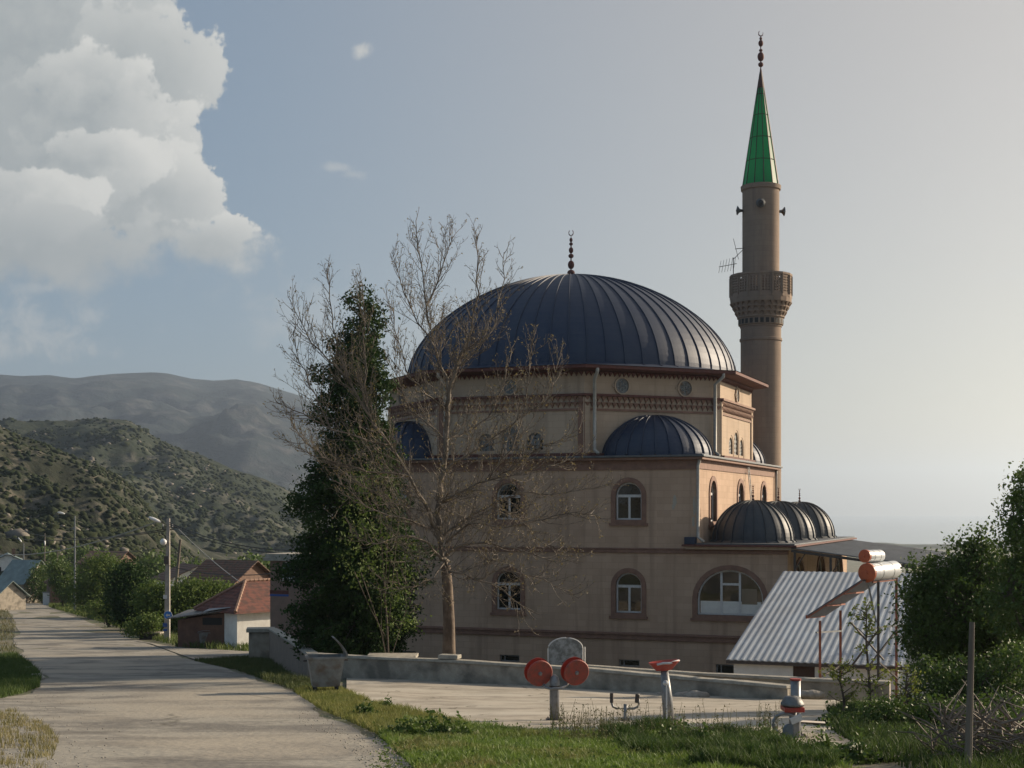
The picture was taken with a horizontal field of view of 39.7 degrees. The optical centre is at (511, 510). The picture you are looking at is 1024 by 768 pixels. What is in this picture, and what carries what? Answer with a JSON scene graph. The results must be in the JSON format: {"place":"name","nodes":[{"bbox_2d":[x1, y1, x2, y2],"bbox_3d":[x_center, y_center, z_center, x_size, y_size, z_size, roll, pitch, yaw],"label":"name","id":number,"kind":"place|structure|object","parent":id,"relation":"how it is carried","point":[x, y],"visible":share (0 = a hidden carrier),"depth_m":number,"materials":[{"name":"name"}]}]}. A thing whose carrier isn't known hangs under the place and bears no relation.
{"place":"outdoors","nodes":[
{"label":"outdoors","id":0,"kind":"place"},
{"bbox_2d":[0,650,43,697],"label":"grass","id":1,"kind":"structure","parent":0,"point":[18,675],"depth_m":53.35,"materials":[{"name":"plant"}]},
{"bbox_2d":[0,427,284,566],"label":"hill","id":2,"kind":"structure","parent":0,"point":[36,465],"depth_m":397.75,"materials":[{"name":"plant"}]},
{"bbox_2d":[0,425,185,562],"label":"rock outcrops","id":3,"kind":"object","parent":2,"relation":"on","point":[18,532],"visible":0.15,"depth_m":330.73,"materials":[{"name":"stone"}]},
{"bbox_2d":[0,426,202,580],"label":"scrub","id":4,"kind":"object","parent":2,"relation":"on","point":[98,529],"visible":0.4,"depth_m":390.79,"materials":[{"name":"green plant"}]},
{"bbox_2d":[0,418,331,553],"bbox_3d":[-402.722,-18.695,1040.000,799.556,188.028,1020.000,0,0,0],"label":"hill","id":5,"kind":"structure","parent":0,"point":[131,455],"depth_m":975.58,"materials":[{"name":"plant"}]},
{"bbox_2d":[17,429,259,553],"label":"rock outcrops","id":6,"kind":"object","parent":5,"relation":"on","point":[91,458],"visible":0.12,"depth_m":934.90,"materials":[{"name":"stone"}]},
{"bbox_2d":[0,417,329,557],"bbox_3d":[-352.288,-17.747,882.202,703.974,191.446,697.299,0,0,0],"label":"scrub","id":7,"kind":"object","parent":5,"relation":"on","point":[216,519],"visible":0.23,"depth_m":936.62,"materials":[{"name":"green plant"}]},
{"bbox_2d":[0,372,354,519],"bbox_3d":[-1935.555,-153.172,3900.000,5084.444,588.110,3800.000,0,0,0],"label":"mountain","id":8,"kind":"structure","parent":0,"point":[234,424],"depth_m":3517.31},
{"bbox_2d":[139,641,248,658],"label":"side road","id":9,"kind":"structure","parent":0,"point":[193,653],"depth_m":87.32,"materials":[{"name":"concrete"}]},
{"bbox_2d":[0,603,411,767],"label":"road","id":10,"kind":"structure","parent":0,"point":[202,715],"depth_m":31.05,"materials":[{"name":"concrete"}]},
{"bbox_2d":[0,707,59,767],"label":"dry weeds","id":11,"kind":"object","parent":10,"relation":"on","point":[49,731],"visible":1,"depth_m":21.23,"materials":[{"name":"beige plant"}]},
{"bbox_2d":[0,549,1023,767],"bbox_3d":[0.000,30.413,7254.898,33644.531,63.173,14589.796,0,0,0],"label":"ground","id":12,"kind":"structure","parent":0,"point":[853,566],"depth_m":104.56,"materials":[{"name":"soil"}]},
{"bbox_2d":[0,609,16,652],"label":"grass","id":13,"kind":"structure","parent":12,"relation":"on","point":[6,630],"depth_m":129.71,"materials":[{"name":"plant"}]},
{"bbox_2d":[0,549,22,570],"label":"village house","id":14,"kind":"structure","parent":12,"relation":"on","point":[5,560],"depth_m":299.97,"materials":[{"name":"grey"}]},
{"bbox_2d":[0,580,30,609],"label":"village house","id":15,"kind":"structure","parent":12,"relation":"on","point":[13,595],"depth_m":205.20,"materials":[{"name":"paint"}]},
{"bbox_2d":[0,560,44,602],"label":"village house","id":16,"kind":"structure","parent":12,"relation":"on","point":[15,571],"depth_m":248.88,"materials":[{"name":"metal"}]},
{"bbox_2d":[25,558,49,602],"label":"tree","id":17,"kind":"object","parent":12,"relation":"on","point":[35,583],"visible":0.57,"depth_m":245.49,"materials":[{"name":"green plant"}]},
{"bbox_2d":[26,543,70,566],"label":"distant tree","id":18,"kind":"object","parent":12,"relation":"on","point":[48,556],"visible":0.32,"depth_m":319.74,"materials":[{"name":"green plant"}]},
{"bbox_2d":[37,554,84,605],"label":"tree","id":19,"kind":"object","parent":12,"relation":"on","point":[58,577],"visible":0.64,"depth_m":213.96,"materials":[{"name":"green plant"}]},
{"bbox_2d":[44,577,79,604],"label":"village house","id":20,"kind":"structure","parent":12,"relation":"on","point":[50,596],"depth_m":234.35,"materials":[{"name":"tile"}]},
{"bbox_2d":[58,512,75,609],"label":"lamp post","id":21,"kind":"object","parent":12,"relation":"on","point":[74,546],"visible":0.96,"depth_m":192.41,"materials":[{"name":"metal"}]},
{"bbox_2d":[60,536,108,573],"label":"distant tree","id":22,"kind":"object","parent":12,"relation":"on","point":[80,551],"visible":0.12,"depth_m":298.91,"materials":[{"name":"green plant"}]},
{"bbox_2d":[61,549,125,615],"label":"tree","id":23,"kind":"object","parent":12,"relation":"on","point":[87,586],"visible":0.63,"depth_m":171.67,"materials":[{"name":"green plant"}]},
{"bbox_2d":[79,596,124,627],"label":"shrub","id":24,"kind":"object","parent":12,"relation":"on","point":[92,607],"visible":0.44,"depth_m":142.99,"materials":[{"name":"green plant"}]},
{"bbox_2d":[77,551,136,576],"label":"village house","id":25,"kind":"structure","parent":12,"relation":"on","point":[129,555],"depth_m":259.89,"materials":[{"name":"tile"}]},
{"bbox_2d":[94,552,159,628],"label":"tree","id":26,"kind":"object","parent":12,"relation":"on","point":[122,583],"visible":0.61,"depth_m":132.73,"materials":[{"name":"green plant"}]},
{"bbox_2d":[116,609,170,639],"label":"shrub","id":27,"kind":"object","parent":12,"relation":"on","point":[149,623],"visible":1,"depth_m":112.48,"materials":[{"name":"green plant"}]},
{"bbox_2d":[48,601,248,650],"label":"grass","id":28,"kind":"structure","parent":12,"relation":"on","point":[174,637],"depth_m":107.00,"materials":[{"name":"plant"}]},
{"bbox_2d":[138,631,163,639],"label":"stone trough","id":29,"kind":"object","parent":12,"relation":"on","point":[145,637],"visible":0.49,"depth_m":112.60,"materials":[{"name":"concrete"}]},
{"bbox_2d":[130,548,190,581],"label":"distant tree","id":30,"kind":"object","parent":12,"relation":"on","point":[158,567],"visible":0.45,"depth_m":259.32,"materials":[{"name":"green plant"}]},
{"bbox_2d":[149,517,173,641],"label":"utility pole","id":31,"kind":"object","parent":12,"relation":"on","point":[167,612],"visible":0.96,"depth_m":108.72,"materials":[{"name":"concrete"}]},
{"bbox_2d":[0,522,156,554],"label":"power line","id":32,"kind":"object","parent":31,"relation":"attached to","point":[88,543],"visible":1,"depth_m":133.79,"materials":[{"name":"grey"}]},
{"bbox_2d":[169,522,294,550],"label":"power line","id":33,"kind":"object","parent":31,"relation":"attached to","point":[232,543],"visible":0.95,"depth_m":97.02,"materials":[{"name":"black"}]},
{"bbox_2d":[150,563,198,585],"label":"village house","id":34,"kind":"structure","parent":12,"relation":"on","point":[191,567],"depth_m":170.48,"materials":[{"name":"tile"}]},
{"bbox_2d":[126,569,236,635],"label":"hedge","id":35,"kind":"object","parent":12,"relation":"on","point":[185,596],"visible":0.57,"depth_m":118.56,"materials":[{"name":"green plant"}]},
{"bbox_2d":[167,607,229,646],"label":"lean to","id":36,"kind":"object","parent":12,"relation":"on","point":[192,625],"visible":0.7,"depth_m":98.33,"materials":[{"name":"brick"}]},
{"bbox_2d":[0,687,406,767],"bbox_3d":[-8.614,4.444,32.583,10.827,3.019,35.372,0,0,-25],"label":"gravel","id":37,"kind":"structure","parent":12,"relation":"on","point":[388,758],"depth_m":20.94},
{"bbox_2d":[182,559,269,585],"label":"village house","id":38,"kind":"structure","parent":12,"relation":"on","point":[249,568],"depth_m":127.98,"materials":[{"name":"tile"}]},
{"bbox_2d":[193,578,269,647],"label":"village house","id":39,"kind":"structure","parent":12,"relation":"on","point":[247,601],"depth_m":98.30,"materials":[{"name":"tile"}]},
{"bbox_2d":[226,548,271,570],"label":"distant tree","id":40,"kind":"object","parent":12,"relation":"on","point":[256,556],"visible":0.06,"depth_m":199.47,"materials":[{"name":"green plant"}]},
{"bbox_2d":[194,655,312,689],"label":"grass","id":41,"kind":"structure","parent":12,"relation":"on","point":[269,669],"depth_m":60.68,"materials":[{"name":"plant"}]},
{"bbox_2d":[246,627,274,658],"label":"gate pier","id":42,"kind":"structure","parent":12,"relation":"on","point":[258,641],"depth_m":76.49,"materials":[{"name":"concrete"}]},
{"bbox_2d":[263,552,318,641],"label":"gatehouse","id":43,"kind":"object","parent":12,"relation":"on","point":[281,598],"visible":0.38,"depth_m":83.97,"materials":[{"name":"paint"}]},
{"bbox_2d":[268,628,317,677],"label":"boundary wall","id":44,"kind":"structure","parent":12,"relation":"on","point":[280,650],"depth_m":64.38,"materials":[{"name":"grey concrete"}]},
{"bbox_2d":[303,636,347,690],"bbox_3d":[-5.525,4.552,41.960,1.311,1.612,0.966,0,0,-13],"label":"waste container","id":45,"kind":"object","parent":12,"relation":"on","point":[325,670],"visible":0.86,"depth_m":41.61,"materials":[{"name":"metal"}]},
{"bbox_2d":[267,280,445,661],"bbox_3d":[-6.344,-0.471,58.086,7.308,18.097,7.012,0,0,0],"label":"fir tree","id":46,"kind":"object","parent":12,"relation":"on","point":[338,613],"visible":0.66,"depth_m":57.01,"materials":[{"name":"green plant"}]},
{"bbox_2d":[353,699,377,713],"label":"weed clump","id":47,"kind":"object","parent":12,"relation":"on","point":[366,709],"visible":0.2,"depth_m":29.69,"materials":[{"name":"green plant"}]},
{"bbox_2d":[325,450,431,652],"bbox_3d":[-5.229,3.098,54.809,3.377,10.929,5.225,0,0,36],"label":"tree","id":48,"kind":"object","parent":12,"relation":"on","point":[382,576],"visible":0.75,"depth_m":54.85,"materials":[{"name":"green plant"}]},
{"bbox_2d":[293,682,470,734],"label":"grass","id":49,"kind":"structure","parent":12,"relation":"on","point":[342,702],"depth_m":31.00,"materials":[{"name":"plant"}]},
{"bbox_2d":[367,714,435,738],"bbox_3d":[-1.620,3.568,23.455,1.321,0.470,1.504,0,0,20],"label":"weed clump","id":50,"kind":"object","parent":12,"relation":"on","point":[414,726],"visible":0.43,"depth_m":23.27,"materials":[{"name":"green plant"}]},
{"bbox_2d":[416,708,446,726],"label":"weed clump","id":51,"kind":"object","parent":12,"relation":"on","point":[430,712],"visible":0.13,"depth_m":24.69,"materials":[{"name":"green plant"}]},
{"bbox_2d":[262,210,628,653],"bbox_3d":[-2.322,-1.472,52.470,13.576,19.830,6.765,0,0,0],"label":"bare tree","id":52,"kind":"object","parent":12,"relation":"on","point":[445,569],"visible":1,"depth_m":51.91,"materials":[{"name":"brown plant"}]},
{"bbox_2d":[417,708,480,736],"bbox_3d":[-1.032,3.477,22.964,1.568,0.602,1.523,0,0,0],"label":"weed clump","id":53,"kind":"object","parent":12,"relation":"on","point":[449,728],"visible":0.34,"depth_m":22.95,"materials":[{"name":"green plant"}]},
{"bbox_2d":[312,653,789,698],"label":"plaza wall","id":54,"kind":"structure","parent":12,"relation":"on","point":[437,669],"depth_m":48.05,"materials":[{"name":"concrete"}]},
{"bbox_2d":[368,653,417,656],"bbox_3d":[-4.560,6.540,54.000,1.900,2.080,1.500,0,0,0],"label":"stone slab","id":55,"kind":"object","parent":54,"relation":"on","point":[397,654],"visible":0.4,"depth_m":54.13,"materials":[{"name":"concrete"}]},
{"bbox_2d":[347,230,856,672],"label":"mosque","id":56,"kind":"structure","parent":12,"relation":"on","point":[704,530],"depth_m":66.97,"materials":[{"name":"stone"}]},
{"bbox_2d":[476,431,495,453],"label":"arched window","id":57,"kind":"structure","parent":56,"relation":"in","point":[486,448],"depth_m":68.03,"materials":[{"name":"glass"}]},
{"bbox_2d":[490,566,526,615],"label":"window","id":58,"kind":"structure","parent":56,"relation":"in","point":[519,597],"depth_m":67.43,"materials":[{"name":"black"}]},
{"bbox_2d":[492,478,526,524],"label":"window","id":59,"kind":"structure","parent":56,"relation":"in","point":[514,500],"depth_m":67.45,"materials":[{"name":"black"}]},
{"bbox_2d":[499,424,520,452],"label":"arched window","id":60,"kind":"structure","parent":56,"relation":"in","point":[512,429],"depth_m":67.63,"materials":[{"name":"glass"}]},
{"bbox_2d":[524,430,545,452],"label":"arched window","id":61,"kind":"structure","parent":56,"relation":"in","point":[538,435],"depth_m":67.13,"materials":[{"name":"glass"}]},
{"bbox_2d":[609,477,647,525],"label":"window","id":62,"kind":"structure","parent":56,"relation":"in","point":[631,499],"depth_m":65.28,"materials":[{"name":"white"}]},
{"bbox_2d":[609,568,647,618],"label":"window","id":63,"kind":"structure","parent":56,"relation":"in","point":[630,600],"depth_m":65.28,"materials":[{"name":"white"}]},
{"bbox_2d":[619,659,639,666],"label":"basement window","id":64,"kind":"structure","parent":56,"relation":"in","point":[633,663],"depth_m":65.26,"materials":[{"name":"glass"}]},
{"bbox_2d":[708,476,717,526],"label":"window","id":65,"kind":"structure","parent":56,"relation":"in","point":[712,523],"depth_m":67.30,"materials":[{"name":"black"}]},
{"bbox_2d":[716,664,733,672],"bbox_3d":[9.669,7.125,63.628,1.000,0.450,0.060,0,0,21],"label":"basement window","id":66,"kind":"structure","parent":56,"relation":"in","point":[720,668],"depth_m":63.67,"materials":[{"name":"glass"}]},
{"bbox_2d":[690,565,767,621],"bbox_3d":[9.777,3.705,63.507,3.600,2.530,0.290,0,0,21],"label":"window","id":67,"kind":"structure","parent":56,"relation":"in","point":[726,591],"depth_m":63.60,"materials":[{"name":"white"}]},
{"bbox_2d":[737,479,744,501],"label":"window","id":68,"kind":"structure","parent":56,"relation":"in","point":[740,481],"depth_m":72.92,"materials":[{"name":"black"}]},
{"bbox_2d":[369,714,864,767],"bbox_3d":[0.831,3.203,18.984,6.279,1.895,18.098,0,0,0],"label":"grass","id":69,"kind":"structure","parent":12,"relation":"on","point":[490,760],"depth_m":18.43,"materials":[{"name":"plant"}]},
{"bbox_2d":[549,698,783,739],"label":"seed stalks","id":70,"kind":"object","parent":12,"relation":"on","point":[575,728],"visible":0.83,"depth_m":22.86,"materials":[{"name":"plant"}]},
{"bbox_2d":[652,716,693,735],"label":"weed clump","id":71,"kind":"object","parent":12,"relation":"on","point":[679,721],"visible":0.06,"depth_m":22.34,"materials":[{"name":"green plant"}]},
{"bbox_2d":[683,690,709,696],"bbox_3d":[5.620,5.642,43.201,0.809,0.328,0.504,0,0,0],"label":"stone","id":72,"kind":"object","parent":12,"relation":"on","point":[694,693],"visible":0.58,"depth_m":43.05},
{"bbox_2d":[691,721,720,738],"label":"weed clump","id":73,"kind":"object","parent":12,"relation":"on","point":[703,732],"visible":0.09,"depth_m":21.57,"materials":[{"name":"green plant"}]},
{"bbox_2d":[596,713,846,767],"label":"tall weeds","id":74,"kind":"object","parent":12,"relation":"on","point":[743,742],"visible":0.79,"depth_m":18.18,"materials":[{"name":"plant"}]},
{"bbox_2d":[587,664,890,700],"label":"yard wall","id":75,"kind":"structure","parent":12,"relation":"on","point":[825,685],"depth_m":44.93,"materials":[{"name":"concrete"}]},
{"bbox_2d":[729,31,792,500],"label":"minaret","id":76,"kind":"object","parent":12,"relation":"on","point":[760,293],"visible":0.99,"depth_m":81.92,"materials":[{"name":"stone"}]},
{"bbox_2d":[772,678,824,737],"bbox_3d":[4.620,3.293,23.014,0.584,1.023,0.979,0,0,36],"label":"exercise bike","id":77,"kind":"object","parent":12,"relation":"on","point":[792,707],"visible":0.84,"depth_m":22.74,"materials":[{"name":"paint"}]},
{"bbox_2d":[806,729,840,753],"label":"weed clump","id":78,"kind":"object","parent":12,"relation":"on","point":[827,739],"visible":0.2,"depth_m":19.07,"materials":[{"name":"green plant"}]},
{"bbox_2d":[726,571,921,698],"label":"shed","id":79,"kind":"structure","parent":12,"relation":"on","point":[779,636],"depth_m":51.93,"materials":[{"name":"metal"}]},
{"bbox_2d":[793,662,814,676],"bbox_3d":[10.125,6.730,49.130,0.750,2.940,0.060,0,0,21],"label":"door","id":80,"kind":"structure","parent":79,"relation":"in","point":[798,671],"depth_m":49.11,"materials":[{"name":"paint"}]},
{"bbox_2d":[813,700,851,725],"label":"weed clump","id":81,"kind":"object","parent":12,"relation":"on","point":[832,713],"visible":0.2,"depth_m":26.20,"materials":[{"name":"green plant"}]},
{"bbox_2d":[818,655,862,710],"bbox_3d":[6.771,3.660,28.956,0.923,1.440,0.825,0,0,0],"label":"sapling","id":82,"kind":"object","parent":12,"relation":"on","point":[846,696],"visible":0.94,"depth_m":28.95,"materials":[{"name":"green plant"}]},
{"bbox_2d":[813,707,886,731],"bbox_3d":[5.896,3.796,24.477,1.364,0.736,1.128,0,0,38],"label":"leafy bush","id":83,"kind":"object","parent":12,"relation":"on","point":[846,720],"visible":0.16,"depth_m":24.61,"materials":[{"name":"green plant"}]},
{"bbox_2d":[806,550,901,697],"bbox_3d":[11.270,4.800,46.500,3.651,7.056,2.400,0,0,0],"label":"solar water heater","id":84,"kind":"object","parent":12,"relation":"on","point":[872,574],"visible":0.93,"depth_m":46.18,"materials":[{"name":"metal"}]},
{"bbox_2d":[834,596,894,710],"bbox_3d":[6.783,2.914,26.982,0.993,2.569,0.978,0,0,-36],"label":"sapling","id":85,"kind":"object","parent":12,"relation":"on","point":[866,634],"visible":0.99,"depth_m":26.98,"materials":[{"name":"green plant"}]},
{"bbox_2d":[837,719,897,764],"bbox_3d":[4.472,2.997,18.329,1.042,0.611,0.989,0,0,0],"label":"weed clump","id":86,"kind":"object","parent":12,"relation":"on","point":[859,752],"visible":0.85,"depth_m":18.20,"materials":[{"name":"green plant"}]},
{"bbox_2d":[846,678,922,726],"bbox_3d":[6.531,3.535,24.490,1.548,1.267,1.462,0,0,0],"label":"leafy bush","id":87,"kind":"object","parent":12,"relation":"on","point":[884,712],"visible":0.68,"depth_m":24.36,"materials":[{"name":"green plant"}]},
{"bbox_2d":[791,540,994,582],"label":"canopy","id":88,"kind":"object","parent":12,"relation":"on","point":[851,548],"visible":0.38,"depth_m":66.06,"materials":[{"name":"metal"}]},
{"bbox_2d":[866,717,943,739],"bbox_3d":[6.288,3.647,22.028,1.953,0.866,1.655,0,0,0],"label":"leafy bush","id":89,"kind":"object","parent":12,"relation":"on","point":[909,730],"visible":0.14,"depth_m":22.03,"materials":[{"name":"green plant"}]},
{"bbox_2d":[884,661,926,710],"bbox_3d":[7.394,3.481,26.572,0.817,1.356,0.759,0,0,17],"label":"sapling","id":90,"kind":"object","parent":12,"relation":"on","point":[913,682],"visible":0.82,"depth_m":26.49,"materials":[{"name":"green plant"}]},
{"bbox_2d":[823,695,1023,767],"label":"undergrowth","id":91,"kind":"object","parent":12,"relation":"on","point":[913,747],"visible":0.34,"depth_m":18.54,"materials":[{"name":"plant"}]},
{"bbox_2d":[888,611,958,696],"bbox_3d":[14.658,5.914,50.002,2.700,4.659,0.200,0,0,21],"label":"picket fence","id":92,"kind":"object","parent":12,"relation":"on","point":[910,659],"visible":0.09,"depth_m":50.16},
{"bbox_2d":[898,683,976,728],"bbox_3d":[7.375,3.602,24.507,1.493,1.130,1.559,0,0,39],"label":"leafy bush","id":93,"kind":"object","parent":12,"relation":"on","point":[926,715],"visible":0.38,"depth_m":24.41,"materials":[{"name":"green plant"}]},
{"bbox_2d":[877,518,1023,692],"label":"leafy tree","id":94,"kind":"object","parent":12,"relation":"on","point":[936,620],"visible":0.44,"depth_m":32.71,"materials":[{"name":"green plant"}]},
{"bbox_2d":[883,632,1023,714],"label":"leafy bush","id":95,"kind":"object","parent":12,"relation":"on","point":[950,678],"visible":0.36,"depth_m":27.38,"materials":[{"name":"green plant"}]},
{"bbox_2d":[893,679,1023,760],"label":"brush pile","id":96,"kind":"object","parent":12,"relation":"on","point":[984,720],"visible":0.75,"depth_m":17.73,"materials":[{"name":"brown wood"}]},
{"bbox_2d":[964,622,974,765],"bbox_3d":[5.317,2.290,16.503,0.093,1.962,0.411,0,0,24],"label":"wooden stake","id":97,"kind":"object","parent":12,"relation":"on","point":[969,717],"visible":1,"depth_m":16.50,"materials":[{"name":"grey wood"}]},
{"bbox_2d":[923,697,1020,728],"bbox_3d":[7.895,3.618,23.984,1.749,0.993,1.616,0,0,0],"label":"leafy bush","id":98,"kind":"object","parent":12,"relation":"on","point":[977,703],"visible":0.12,"depth_m":23.91,"materials":[{"name":"green plant"}]},
{"bbox_2d":[961,678,1023,722],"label":"leafy bush","id":99,"kind":"object","parent":12,"relation":"on","point":[1017,701],"visible":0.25,"depth_m":24.39,"materials":[{"name":"green plant"}]},
{"bbox_2d":[963,705,1023,741],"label":"leafy bush","id":100,"kind":"object","parent":12,"relation":"on","point":[1015,730],"visible":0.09,"depth_m":20.94,"materials":[{"name":"green plant"}]},
{"bbox_2d":[964,461,1023,677],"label":"leafy tree","id":101,"kind":"object","parent":12,"relation":"on","point":[1011,589],"visible":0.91,"depth_m":29.93,"materials":[{"name":"green plant"}]},
{"bbox_2d":[0,0,1023,515],"label":"sky","id":102,"kind":"structure","parent":0,"point":[169,169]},
{"bbox_2d":[347,678,908,758],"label":"plaza pavement","id":103,"kind":"structure","parent":0,"point":[506,704],"depth_m":36.71,"materials":[{"name":"concrete"}]},
{"bbox_2d":[524,657,588,720],"bbox_3d":[0.892,3.648,28.411,1.303,1.421,0.422,0,0,0],"label":"arm wheel machine","id":104,"kind":"object","parent":103,"relation":"on","point":[538,671],"visible":0.93,"depth_m":28.32,"materials":[{"name":"paint"}]},
{"bbox_2d":[547,637,585,664],"bbox_3d":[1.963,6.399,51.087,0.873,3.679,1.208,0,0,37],"label":"panel","id":105,"kind":"object","parent":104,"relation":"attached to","point":[561,650],"visible":0.59,"depth_m":50.98,"materials":[{"name":"metal"}]},
{"bbox_2d":[610,693,639,720],"bbox_3d":[2.242,3.976,28.099,0.606,0.709,0.180,0,0,0],"label":"handlebar stand","id":106,"kind":"object","parent":103,"relation":"on","point":[637,700],"visible":0.73,"depth_m":28.07,"materials":[{"name":"paint"}]},
{"bbox_2d":[649,659,679,719],"bbox_3d":[3.005,3.602,28.014,0.627,1.317,0.466,0,0,0],"label":"exercise equipment","id":107,"kind":"object","parent":103,"relation":"on","point":[663,666],"visible":0.87,"depth_m":27.93,"materials":[{"name":"paint"}]},
{"bbox_2d":[801,690,824,699],"bbox_3d":[9.334,5.760,44.171,0.872,0.355,0.540,0,0,0],"label":"stone","id":108,"kind":"object","parent":103,"relation":"on","point":[813,694],"visible":0.74,"depth_m":43.98,"materials":[{"name":"stone"}]},
{"bbox_2d":[829,516,1023,543],"bbox_3d":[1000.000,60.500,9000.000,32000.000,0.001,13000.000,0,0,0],"label":"lake","id":109,"kind":"structure","parent":0,"point":[908,529],"depth_m":5023.76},
{"bbox_2d":[873,542,1021,549],"bbox_3d":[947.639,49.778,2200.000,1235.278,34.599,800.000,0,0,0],"label":"shore","id":110,"kind":"structure","parent":0,"point":[932,546],"depth_m":2249.83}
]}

